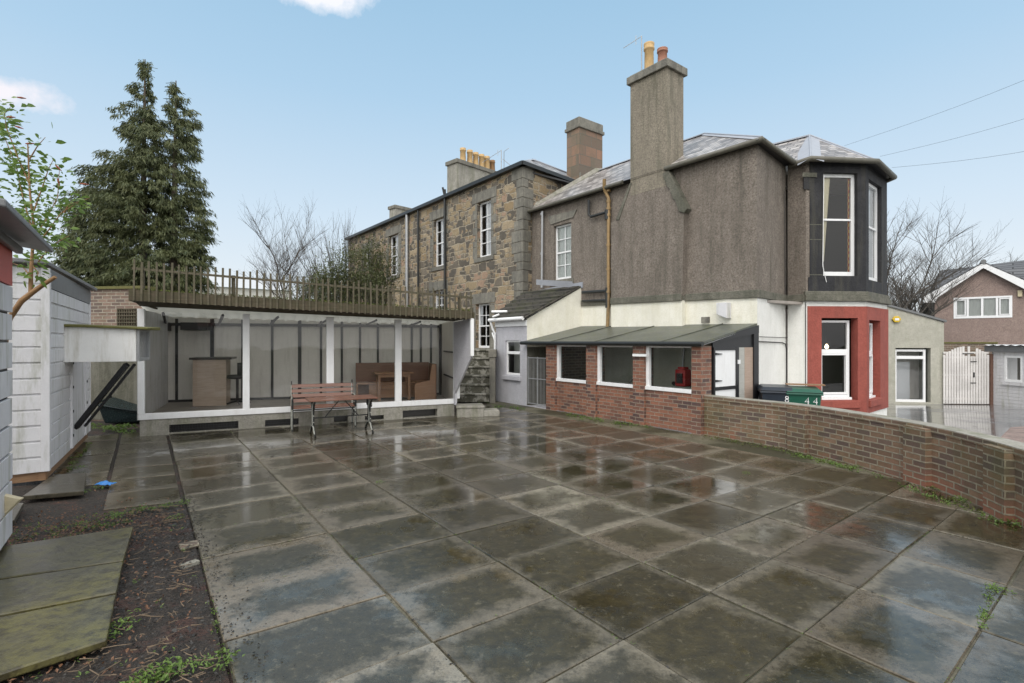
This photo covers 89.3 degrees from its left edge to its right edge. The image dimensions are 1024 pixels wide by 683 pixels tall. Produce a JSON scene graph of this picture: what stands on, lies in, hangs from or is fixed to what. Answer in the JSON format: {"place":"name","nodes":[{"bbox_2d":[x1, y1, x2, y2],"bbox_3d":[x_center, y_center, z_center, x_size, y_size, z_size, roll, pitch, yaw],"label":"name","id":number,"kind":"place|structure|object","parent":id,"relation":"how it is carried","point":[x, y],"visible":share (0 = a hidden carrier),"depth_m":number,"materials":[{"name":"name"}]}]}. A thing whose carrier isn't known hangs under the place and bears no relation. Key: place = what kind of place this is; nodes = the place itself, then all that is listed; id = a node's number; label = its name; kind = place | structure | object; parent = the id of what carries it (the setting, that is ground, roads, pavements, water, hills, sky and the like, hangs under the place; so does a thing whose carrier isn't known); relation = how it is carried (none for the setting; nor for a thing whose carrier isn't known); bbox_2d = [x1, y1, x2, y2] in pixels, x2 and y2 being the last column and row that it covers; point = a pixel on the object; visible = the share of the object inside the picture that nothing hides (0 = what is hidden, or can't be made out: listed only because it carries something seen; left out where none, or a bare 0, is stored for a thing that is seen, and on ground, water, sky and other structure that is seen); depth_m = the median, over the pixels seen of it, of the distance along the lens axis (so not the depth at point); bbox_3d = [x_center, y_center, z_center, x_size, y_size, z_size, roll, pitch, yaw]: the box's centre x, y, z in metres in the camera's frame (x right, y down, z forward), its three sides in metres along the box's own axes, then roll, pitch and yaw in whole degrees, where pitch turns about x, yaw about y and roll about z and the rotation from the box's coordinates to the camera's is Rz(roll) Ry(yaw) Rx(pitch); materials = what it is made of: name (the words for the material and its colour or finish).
{"place":"outdoors","nodes":[
{"label":"outdoors","id":0,"kind":"place"},
{"bbox_2d":[0,464,229,682],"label":"soil bed","id":1,"kind":"object","parent":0,"point":[89,500],"visible":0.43,"depth_m":3.60,"materials":[{"name":"brown soil"}]},
{"bbox_2d":[3,494,22,516],"bbox_3d":[-4.547,1.492,4.074,1.215,0.556,0.050,0,0,-9],"label":"timber offcut","id":2,"kind":"object","parent":1,"relation":"on","point":[12,502],"visible":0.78,"depth_m":4.14,"materials":[{"name":"beige wood"}]},
{"bbox_2d":[12,503,23,524],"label":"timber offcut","id":3,"kind":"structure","parent":1,"relation":"on","point":[17,509],"depth_m":5.16,"materials":[{"name":"grey wood"}]},
{"bbox_2d":[0,198,52,549],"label":"shed","id":4,"kind":"structure","parent":1,"relation":"on","point":[18,232],"depth_m":4.13,"materials":[{"name":"white paint"}]},
{"bbox_2d":[0,96,91,342],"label":"leafy shrub","id":5,"kind":"object","parent":1,"relation":"on","point":[13,166],"visible":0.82,"depth_m":5.54,"materials":[{"name":"green plant"}]},
{"bbox_2d":[7,258,96,483],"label":"garden shed","id":6,"kind":"structure","parent":1,"relation":"on","point":[51,399],"depth_m":6.42,"materials":[{"name":"white wood"}]},
{"bbox_2d":[69,362,87,448],"bbox_3d":[-6.918,0.710,8.279,0.055,1.760,1.380,0,0,-32],"label":"door","id":7,"kind":"structure","parent":6,"relation":"in","point":[78,370],"depth_m":8.14,"materials":[{"name":"white paint"}]},
{"bbox_2d":[63,324,159,429],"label":"shed canopy","id":8,"kind":"structure","parent":6,"relation":"attached to","point":[96,343],"depth_m":7.53,"materials":[{"name":"white paint"}]},
{"bbox_2d":[0,595,115,681],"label":"paving slab","id":9,"kind":"structure","parent":1,"relation":"on","point":[30,641],"depth_m":2.96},
{"bbox_2d":[0,562,122,616],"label":"paving slab","id":10,"kind":"structure","parent":1,"relation":"on","point":[18,595],"depth_m":3.51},
{"bbox_2d":[0,527,132,579],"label":"paving slab","id":11,"kind":"structure","parent":1,"relation":"on","point":[65,553],"depth_m":4.08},
{"bbox_2d":[93,480,116,485],"bbox_3d":[-4.940,1.710,6.293,0.209,0.052,0.112,0,0,0],"label":"blue cloth","id":12,"kind":"object","parent":1,"relation":"on","point":[105,482],"visible":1,"depth_m":6.27,"materials":[{"name":"blue fabric"}]},
{"bbox_2d":[7,486,215,682],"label":"dead leaves","id":13,"kind":"object","parent":1,"relation":"on","point":[117,599],"visible":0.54,"depth_m":4.61,"materials":[{"name":"brown plant"}]},
{"bbox_2d":[103,513,121,520],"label":"weed","id":14,"kind":"object","parent":1,"relation":"on","point":[120,516],"visible":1,"depth_m":5.09,"materials":[{"name":"green plant"}]},
{"bbox_2d":[14,505,222,682],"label":"twig litter","id":15,"kind":"object","parent":1,"relation":"on","point":[147,615],"visible":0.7,"depth_m":3.19,"materials":[{"name":"brown wood"}]},
{"bbox_2d":[109,616,141,638],"bbox_3d":[-2.383,1.709,3.119,0.203,0.052,0.205,0,0,0],"label":"weed","id":16,"kind":"object","parent":1,"relation":"on","point":[121,623],"visible":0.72,"depth_m":3.13,"materials":[{"name":"green plant"}]},
{"bbox_2d":[132,656,187,682],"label":"weed","id":17,"kind":"object","parent":1,"relation":"on","point":[161,668],"visible":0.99,"depth_m":2.69,"materials":[{"name":"green plant"}]},
{"bbox_2d":[167,513,183,518],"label":"weed","id":18,"kind":"object","parent":1,"relation":"on","point":[178,516],"visible":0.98,"depth_m":5.09,"materials":[{"name":"green plant"}]},
{"bbox_2d":[179,540,198,550],"bbox_3d":[-2.777,1.752,4.455,0.140,0.036,0.100,0,0,-40],"label":"brick","id":19,"kind":"object","parent":1,"relation":"on","point":[194,544],"visible":0.98,"depth_m":4.43,"materials":[{"name":"beige stone"}]},
{"bbox_2d":[179,559,199,568],"bbox_3d":[-2.540,1.754,4.082,0.060,0.032,0.130,0,0,36],"label":"brick","id":20,"kind":"object","parent":1,"relation":"on","point":[194,562],"visible":0.69,"depth_m":4.08,"materials":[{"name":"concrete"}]},
{"bbox_2d":[179,653,217,673],"bbox_3d":[-1.678,1.719,2.768,0.164,0.034,0.159,0,0,-14],"label":"weed","id":21,"kind":"object","parent":1,"relation":"on","point":[198,663],"visible":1,"depth_m":2.77,"materials":[{"name":"green plant"}]},
{"bbox_2d":[205,648,244,670],"bbox_3d":[-1.568,1.716,2.817,0.191,0.047,0.180,0,0,0],"label":"weed","id":22,"kind":"object","parent":1,"relation":"on","point":[227,656],"visible":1,"depth_m":2.82,"materials":[{"name":"green plant"}]},
{"bbox_2d":[53,432,180,510],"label":"side paving","id":23,"kind":"structure","parent":0,"point":[143,471],"depth_m":7.20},
{"bbox_2d":[22,473,85,499],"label":"paving slab","id":24,"kind":"structure","parent":23,"relation":"on","point":[60,485],"depth_m":6.00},
{"bbox_2d":[197,273,293,298],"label":"distant building","id":25,"kind":"structure","parent":0,"point":[240,285],"depth_m":63.36,"materials":[{"name":"white paint"}]},
{"bbox_2d":[48,402,488,682],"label":"soil base","id":26,"kind":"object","parent":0,"point":[96,431],"depth_m":8.56,"materials":[{"name":"brown soil"}]},
{"bbox_2d":[98,396,139,422],"bbox_3d":[-8.390,1.479,11.368,1.044,0.542,0.720,0,0,-13],"label":"plastic tub","id":27,"kind":"object","parent":26,"relation":"on","point":[114,410],"visible":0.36,"depth_m":11.10,"materials":[{"name":"plastic"}]},
{"bbox_2d":[104,423,137,430],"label":"weed","id":28,"kind":"object","parent":26,"relation":"on","point":[118,425],"visible":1,"depth_m":10.26,"materials":[{"name":"green plant"}]},
{"bbox_2d":[91,286,155,420],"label":"brick wall","id":29,"kind":"structure","parent":26,"relation":"on","point":[113,305],"depth_m":11.59,"materials":[{"name":"brown brick"}]},
{"bbox_2d":[42,59,222,293],"bbox_3d":[-15.906,-4.441,21.948,7.097,15.075,5.057,0,0,0],"label":"conifer","id":30,"kind":"object","parent":26,"relation":"on","point":[130,201],"visible":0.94,"depth_m":21.43,"materials":[{"name":"green plant"}]},
{"bbox_2d":[232,194,343,300],"bbox_3d":[-10.372,-2.178,24.946,4.616,10.516,5.904,0,0,0],"label":"bare tree","id":31,"kind":"object","parent":26,"relation":"on","point":[286,265],"visible":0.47,"depth_m":24.32,"materials":[{"name":"grey plant"}]},
{"bbox_2d":[129,259,474,435],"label":"summerhouse","id":32,"kind":"structure","parent":26,"relation":"on","point":[275,346],"depth_m":11.83,"materials":[{"name":"concrete"}]},
{"bbox_2d":[189,357,236,406],"bbox_3d":[-6.843,0.906,11.883,0.849,1.097,0.570,0,0,-17],"label":"bar counter","id":33,"kind":"object","parent":32,"relation":"on","point":[211,384],"visible":0.96,"depth_m":11.66,"materials":[{"name":"brown wood"}]},
{"bbox_2d":[227,363,250,404],"bbox_3d":[-6.360,0.962,12.023,0.542,0.955,0.520,0,0,0],"label":"swivel chair","id":34,"kind":"object","parent":32,"relation":"on","point":[238,375],"visible":0.69,"depth_m":11.87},
{"bbox_2d":[138,309,459,419],"bbox_3d":[-4.119,0.427,11.001,6.306,2.075,0.124,0,0,-25],"label":"window frame","id":35,"kind":"structure","parent":32,"relation":"in","point":[142,415],"depth_m":10.57,"materials":[{"name":"white paint"}]},
{"bbox_2d":[373,371,413,400],"bbox_3d":[-2.985,1.110,13.007,0.947,0.690,0.500,0,0,-22],"label":"pine table","id":36,"kind":"object","parent":32,"relation":"on","point":[380,375],"visible":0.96,"depth_m":12.88,"materials":[{"name":"brown wood"}]},
{"bbox_2d":[356,362,436,400],"bbox_3d":[-2.926,1.000,13.057,1.908,0.910,0.947,0,0,-19],"label":"corner bench","id":37,"kind":"object","parent":32,"relation":"on","point":[423,381],"visible":0.79,"depth_m":13.20,"materials":[{"name":"brown wood"}]},
{"bbox_2d":[278,266,343,301],"bbox_3d":[-7.249,0.091,19.126,2.967,5.734,2.309,0,0,0],"label":"evergreen bush","id":38,"kind":"object","parent":26,"relation":"on","point":[305,291],"visible":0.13,"depth_m":18.89,"materials":[{"name":"green plant"}]},
{"bbox_2d":[280,206,365,297],"bbox_3d":[-8.976,-1.887,26.193,4.153,9.917,4.309,0,0,34],"label":"bare tree","id":39,"kind":"object","parent":26,"relation":"on","point":[348,235],"visible":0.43,"depth_m":25.62,"materials":[{"name":"grey plant"}]},
{"bbox_2d":[300,239,391,304],"bbox_3d":[-5.592,-0.267,17.459,3.124,6.451,2.484,0,0,0],"label":"evergreen bush","id":40,"kind":"object","parent":26,"relation":"on","point":[343,277],"visible":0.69,"depth_m":17.25,"materials":[{"name":"green plant"}]},
{"bbox_2d":[351,227,403,305],"bbox_3d":[-5.099,-0.681,19.411,2.146,7.273,1.852,0,0,0],"label":"evergreen bush","id":41,"kind":"object","parent":26,"relation":"on","point":[380,261],"visible":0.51,"depth_m":19.38,"materials":[{"name":"green plant"}]},
{"bbox_2d":[345,116,604,348],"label":"stone building","id":42,"kind":"structure","parent":26,"relation":"on","point":[469,231],"depth_m":18.59,"materials":[{"name":"brown stone"}]},
{"bbox_2d":[391,235,397,275],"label":"window","id":43,"kind":"structure","parent":42,"relation":"in","point":[396,236],"depth_m":23.90,"materials":[{"name":"white paint"}]},
{"bbox_2d":[436,218,443,266],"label":"window","id":44,"kind":"structure","parent":42,"relation":"in","point":[442,220],"depth_m":20.73,"materials":[{"name":"white paint"}]},
{"bbox_2d":[436,290,443,307],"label":"window","id":45,"kind":"structure","parent":42,"relation":"in","point":[437,292],"depth_m":20.91,"materials":[{"name":"white paint"}]},
{"bbox_2d":[479,304,489,347],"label":"window","id":46,"kind":"structure","parent":42,"relation":"in","point":[481,315],"depth_m":18.44,"materials":[{"name":"white paint"}]},
{"bbox_2d":[480,200,490,256],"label":"window","id":47,"kind":"structure","parent":42,"relation":"in","point":[488,204],"depth_m":18.18,"materials":[{"name":"white paint"}]},
{"bbox_2d":[483,148,509,168],"bbox_3d":[-0.649,-7.052,21.053,1.158,1.604,0.219,0,0,14],"label":"tv aerial","id":48,"kind":"object","parent":42,"relation":"on","point":[501,158],"visible":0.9,"depth_m":20.98,"materials":[{"name":"silver metal"}]},
{"bbox_2d":[457,348,496,402],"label":"stone steps","id":49,"kind":"structure","parent":26,"relation":"on","point":[478,383],"depth_m":15.19,"materials":[{"name":"grey stone"}]},
{"bbox_2d":[488,279,582,405],"bbox_3d":[0.621,0.050,15.104,2.165,3.600,2.043,0,0,-34],"label":"kitchen extension","id":50,"kind":"object","parent":26,"relation":"on","point":[517,319],"visible":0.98,"depth_m":14.70,"materials":[{"name":"white paint"}]},
{"bbox_2d":[502,340,520,380],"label":"window","id":51,"kind":"structure","parent":50,"relation":"in","point":[516,352],"depth_m":15.00,"materials":[{"name":"white plastic"}]},
{"bbox_2d":[520,323,758,435],"bbox_3d":[2.708,0.804,12.438,2.118,2.492,5.599,0,0,-36],"label":"brick lean to","id":52,"kind":"object","parent":26,"relation":"on","point":[722,359],"visible":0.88,"depth_m":10.92,"materials":[{"name":"brown brick"}]},
{"bbox_2d":[528,357,545,405],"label":"metal gate","id":53,"kind":"structure","parent":52,"relation":"attached to","point":[533,378],"depth_m":13.79,"materials":[{"name":"grey metal"}]},
{"bbox_2d":[556,345,585,383],"bbox_3d":[1.490,0.541,12.708,0.130,0.912,1.125,0,0,-35],"label":"window","id":54,"kind":"structure","parent":52,"relation":"in","point":[559,347],"depth_m":13.09,"materials":[{"name":"white paint"}]},
{"bbox_2d":[596,345,632,387],"bbox_3d":[2.323,0.541,11.534,0.130,0.912,1.117,0,0,-35],"label":"window","id":55,"kind":"structure","parent":52,"relation":"in","point":[599,347],"depth_m":11.91,"materials":[{"name":"white paint"}]},
{"bbox_2d":[645,346,690,393],"bbox_3d":[3.146,0.541,10.374,0.130,0.912,1.123,0,0,-35],"label":"window","id":56,"kind":"structure","parent":52,"relation":"in","point":[648,386],"depth_m":10.70,"materials":[{"name":"white paint"}]},
{"bbox_2d":[672,386,690,388],"bbox_3d":[3.673,1.335,10.478,0.450,0.830,0.733,0,0,-35],"label":"work table","id":57,"kind":"object","parent":52,"relation":"on","point":[688,387],"visible":0.13,"depth_m":10.49,"materials":[{"name":"white"}]},
{"bbox_2d":[672,367,690,386],"bbox_3d":[3.474,0.719,10.681,0.240,0.398,0.356,0,0,-35],"label":"red machine","id":58,"kind":"object","parent":57,"relation":"on","point":[682,376],"visible":0.99,"depth_m":10.56,"materials":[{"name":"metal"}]},
{"bbox_2d":[715,350,737,396],"bbox_3d":[4.183,1.110,10.161,0.795,1.880,0.050,0,0,-35],"label":"door","id":59,"kind":"structure","parent":52,"relation":"in","point":[725,385],"depth_m":10.15,"materials":[{"name":"white paint"}]},
{"bbox_2d":[0,0,1023,311],"label":"sky","id":60,"kind":"structure","parent":0,"point":[339,106],"materials":[{"name":"blue"}]},
{"bbox_2d":[169,405,1023,682],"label":"paving","id":61,"kind":"structure","parent":0,"point":[917,622],"depth_m":4.13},
{"bbox_2d":[290,380,356,430],"bbox_3d":[-3.887,1.282,10.677,1.249,0.942,0.628,0,0,-25],"label":"garden bench","id":62,"kind":"object","parent":61,"relation":"on","point":[353,404],"visible":0.93,"depth_m":10.78,"materials":[{"name":"wood"}]},
{"bbox_2d":[305,394,377,437],"bbox_3d":[-3.258,1.412,9.920,1.240,0.684,0.616,0,0,-29],"label":"garden table","id":63,"kind":"object","parent":61,"relation":"on","point":[313,400],"visible":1,"depth_m":9.90,"materials":[{"name":"wood"}]},
{"bbox_2d":[455,403,499,416],"bbox_3d":[-0.833,1.635,12.328,1.020,0.270,0.590,0,0,-10],"label":"stone step","id":64,"kind":"object","parent":61,"relation":"on","point":[471,410],"visible":0.92,"depth_m":12.06,"materials":[{"name":"concrete"}]},
{"bbox_2d":[6,433,1002,682],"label":"soil crumbs","id":65,"kind":"object","parent":61,"relation":"on","point":[173,629],"visible":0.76,"depth_m":3.46,"materials":[{"name":"brown soil"}]},
{"bbox_2d":[9,402,1021,682],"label":"ground weeds","id":66,"kind":"object","parent":61,"relation":"on","point":[159,674],"visible":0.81,"depth_m":5.18,"materials":[{"name":"green plant"}]},
{"bbox_2d":[571,416,1013,526],"bbox_3d":[3.553,1.736,8.944,1.458,0.037,8.323,0,0,-26],"label":"ground moss","id":67,"kind":"object","parent":61,"relation":"on","point":[844,467],"visible":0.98,"depth_m":7.40,"materials":[{"name":"green plant"}]},
{"bbox_2d":[704,395,1023,527],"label":"garden wall","id":68,"kind":"structure","parent":61,"relation":"on","point":[984,471],"depth_m":6.77,"materials":[{"name":"brown brick"}]},
{"bbox_2d":[949,495,970,503],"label":"weed","id":69,"kind":"object","parent":61,"relation":"on","point":[961,499],"visible":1,"depth_m":5.67,"materials":[{"name":"green plant"}]},
{"bbox_2d":[981,582,1016,594],"bbox_3d":[3.410,1.734,3.633,0.161,0.033,0.183,0,0,-24],"label":"weed","id":70,"kind":"object","parent":61,"relation":"on","point":[1003,588],"visible":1,"depth_m":3.64,"materials":[{"name":"green plant"}]},
{"bbox_2d":[1002,518,1020,526],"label":"weed","id":71,"kind":"object","parent":61,"relation":"on","point":[1016,523],"visible":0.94,"depth_m":4.93,"materials":[{"name":"green plant"}]},
{"bbox_2d":[169,401,1023,682],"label":"joint filling","id":72,"kind":"object","parent":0,"point":[740,446],"visible":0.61,"depth_m":8.01,"materials":[{"name":"grey concrete"}]},
{"bbox_2d":[887,402,1023,436],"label":"driveway","id":73,"kind":"structure","parent":0,"point":[997,420],"depth_m":15.47,"materials":[{"name":"concrete"}]},
{"bbox_2d":[527,41,896,415],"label":"house","id":74,"kind":"structure","parent":73,"relation":"on","point":[782,245],"depth_m":12.21,"materials":[{"name":"stone"}]},
{"bbox_2d":[556,223,570,279],"bbox_3d":[1.616,-2.691,15.604,0.082,1.645,0.764,0,0,-38],"label":"window","id":75,"kind":"structure","parent":74,"relation":"in","point":[563,232],"depth_m":15.72,"materials":[{"name":"white paint"}]},
{"bbox_2d":[623,36,641,69],"bbox_3d":[3.155,-7.377,13.543,0.479,1.237,0.183,0,0,14],"label":"tv aerial","id":76,"kind":"object","parent":74,"relation":"attached to","point":[641,49],"visible":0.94,"depth_m":13.48,"materials":[{"name":"silver metal"}]},
{"bbox_2d":[822,320,851,399],"bbox_3d":[7.453,0.428,12.016,0.810,1.836,0.130,0,0,-4],"label":"window","id":77,"kind":"structure","parent":74,"relation":"in","point":[844,395],"depth_m":12.01,"materials":[{"name":"white plastic"}]},
{"bbox_2d":[823,174,853,275],"bbox_3d":[7.529,-2.690,12.038,0.823,2.365,0.082,0,0,-4],"label":"window","id":78,"kind":"structure","parent":74,"relation":"in","point":[827,177],"depth_m":12.03,"materials":[{"name":"white paint"}]},
{"bbox_2d":[869,323,875,398],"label":"window","id":79,"kind":"structure","parent":74,"relation":"in","point":[870,324],"depth_m":12.61,"materials":[{"name":"white plastic"}]},
{"bbox_2d":[869,183,876,281],"bbox_3d":[8.644,-2.627,12.548,1.040,2.357,0.082,0,0,-41],"label":"window","id":80,"kind":"structure","parent":74,"relation":"in","point":[872,188],"depth_m":12.81,"materials":[{"name":"white paint"}]},
{"bbox_2d":[866,80,1023,138],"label":"overhead wire","id":81,"kind":"object","parent":74,"relation":"attached to","point":[951,108],"visible":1,"depth_m":10.77,"materials":[{"name":"grey metal"}]},
{"bbox_2d":[884,120,1018,155],"bbox_3d":[10.528,-4.724,10.260,0.006,0.513,5.648,0,0,-34],"label":"overhead wire","id":82,"kind":"object","parent":74,"relation":"attached to","point":[954,138],"visible":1,"depth_m":11.38,"materials":[{"name":"grey metal"}]},
{"bbox_2d":[892,151,1023,167],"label":"overhead wire","id":83,"kind":"object","parent":74,"relation":"attached to","point":[962,160],"visible":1,"depth_m":11.55,"materials":[{"name":"grey metal"}]},
{"bbox_2d":[757,384,791,401],"bbox_3d":[5.319,1.460,10.466,0.628,1.156,0.818,0,0,20],"label":"wheelie bin","id":84,"kind":"object","parent":73,"relation":"on","point":[774,392],"visible":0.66,"depth_m":10.16,"materials":[{"name":"grey plastic"}]},
{"bbox_2d":[785,383,824,385],"bbox_3d":[5.847,0.858,10.346,0.680,0.020,0.200,0,0,21],"label":"plank","id":85,"kind":"object","parent":84,"relation":"on","point":[804,384],"visible":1,"depth_m":10.26,"materials":[{"name":"brown wood"}]},
{"bbox_2d":[786,385,823,405],"bbox_3d":[5.756,1.463,10.265,0.628,1.132,0.818,0,0,24],"label":"wheelie bin","id":86,"kind":"object","parent":73,"relation":"on","point":[811,395],"visible":0.44,"depth_m":9.94,"materials":[{"name":"green plastic"}]},
{"bbox_2d":[888,283,922,309],"bbox_3d":[25.438,-0.694,36.531,5.515,7.579,4.652,0,0,24],"label":"bare tree","id":87,"kind":"object","parent":73,"relation":"on","point":[901,302],"visible":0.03,"depth_m":34.66,"materials":[{"name":"grey plant"}]},
{"bbox_2d":[887,271,931,314],"bbox_3d":[26.636,-1.115,36.874,7.974,8.408,6.680,0,0,0],"label":"bare tree","id":88,"kind":"object","parent":73,"relation":"on","point":[907,288],"visible":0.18,"depth_m":35.71,"materials":[{"name":"grey plant"}]},
{"bbox_2d":[887,305,946,403],"bbox_3d":[15.184,0.326,21.847,3.205,4.288,4.060,0,0,9],"label":"side extension","id":89,"kind":"object","parent":73,"relation":"on","point":[915,354],"visible":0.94,"depth_m":19.88,"materials":[{"name":"beige paint"}]},
{"bbox_2d":[892,316,900,321],"bbox_3d":[14.744,-0.851,19.875,0.298,0.234,0.094,0,0,9],"label":"alarm box","id":90,"kind":"object","parent":89,"relation":"attached to","point":[896,318],"visible":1,"depth_m":19.84,"materials":[{"name":"yellow plastic"}]},
{"bbox_2d":[895,349,925,401],"bbox_3d":[15.297,1.317,20.213,1.079,2.021,0.775,0,0,0],"label":"door","id":91,"kind":"structure","parent":89,"relation":"in","point":[902,369],"depth_m":20.00,"materials":[{"name":"white plastic"}]},
{"bbox_2d":[887,190,1011,315],"bbox_3d":[17.879,-1.863,23.849,8.337,9.866,5.588,0,0,13],"label":"bare tree","id":92,"kind":"object","parent":73,"relation":"on","point":[921,289],"visible":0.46,"depth_m":23.31,"materials":[{"name":"grey plant"}]},
{"bbox_2d":[942,346,993,404],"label":"wooden gate","id":93,"kind":"structure","parent":73,"relation":"on","point":[965,374],"depth_m":19.53,"materials":[{"name":"white wood"}]},
{"bbox_2d":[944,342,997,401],"bbox_3d":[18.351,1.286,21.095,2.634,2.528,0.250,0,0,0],"label":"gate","id":94,"kind":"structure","parent":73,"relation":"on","point":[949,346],"depth_m":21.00,"materials":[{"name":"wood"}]},
{"bbox_2d":[919,259,1023,344],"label":"neighbour house","id":95,"kind":"structure","parent":73,"relation":"on","point":[993,311],"depth_m":26.26,"materials":[{"name":"brown tile"}]},
{"bbox_2d":[954,295,1011,318],"bbox_3d":[23.855,-1.730,26.295,2.204,1.081,0.130,0,0,39],"label":"window","id":96,"kind":"structure","parent":95,"relation":"in","point":[988,306],"depth_m":26.25,"materials":[{"name":"white plastic"}]},
{"bbox_2d":[984,345,1023,406],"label":"white outbuilding","id":97,"kind":"structure","parent":73,"relation":"on","point":[1008,375],"depth_m":19.04,"materials":[{"name":"paint"}]},
{"bbox_2d":[1000,356,1023,385],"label":"window","id":98,"kind":"structure","parent":97,"relation":"in","point":[1019,358],"depth_m":18.92,"materials":[{"name":"white plastic"}]},
{"bbox_2d":[1001,426,1023,442],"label":"gravel bed","id":99,"kind":"object","parent":73,"relation":"on","point":[1014,433],"visible":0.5,"depth_m":11.20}
]}

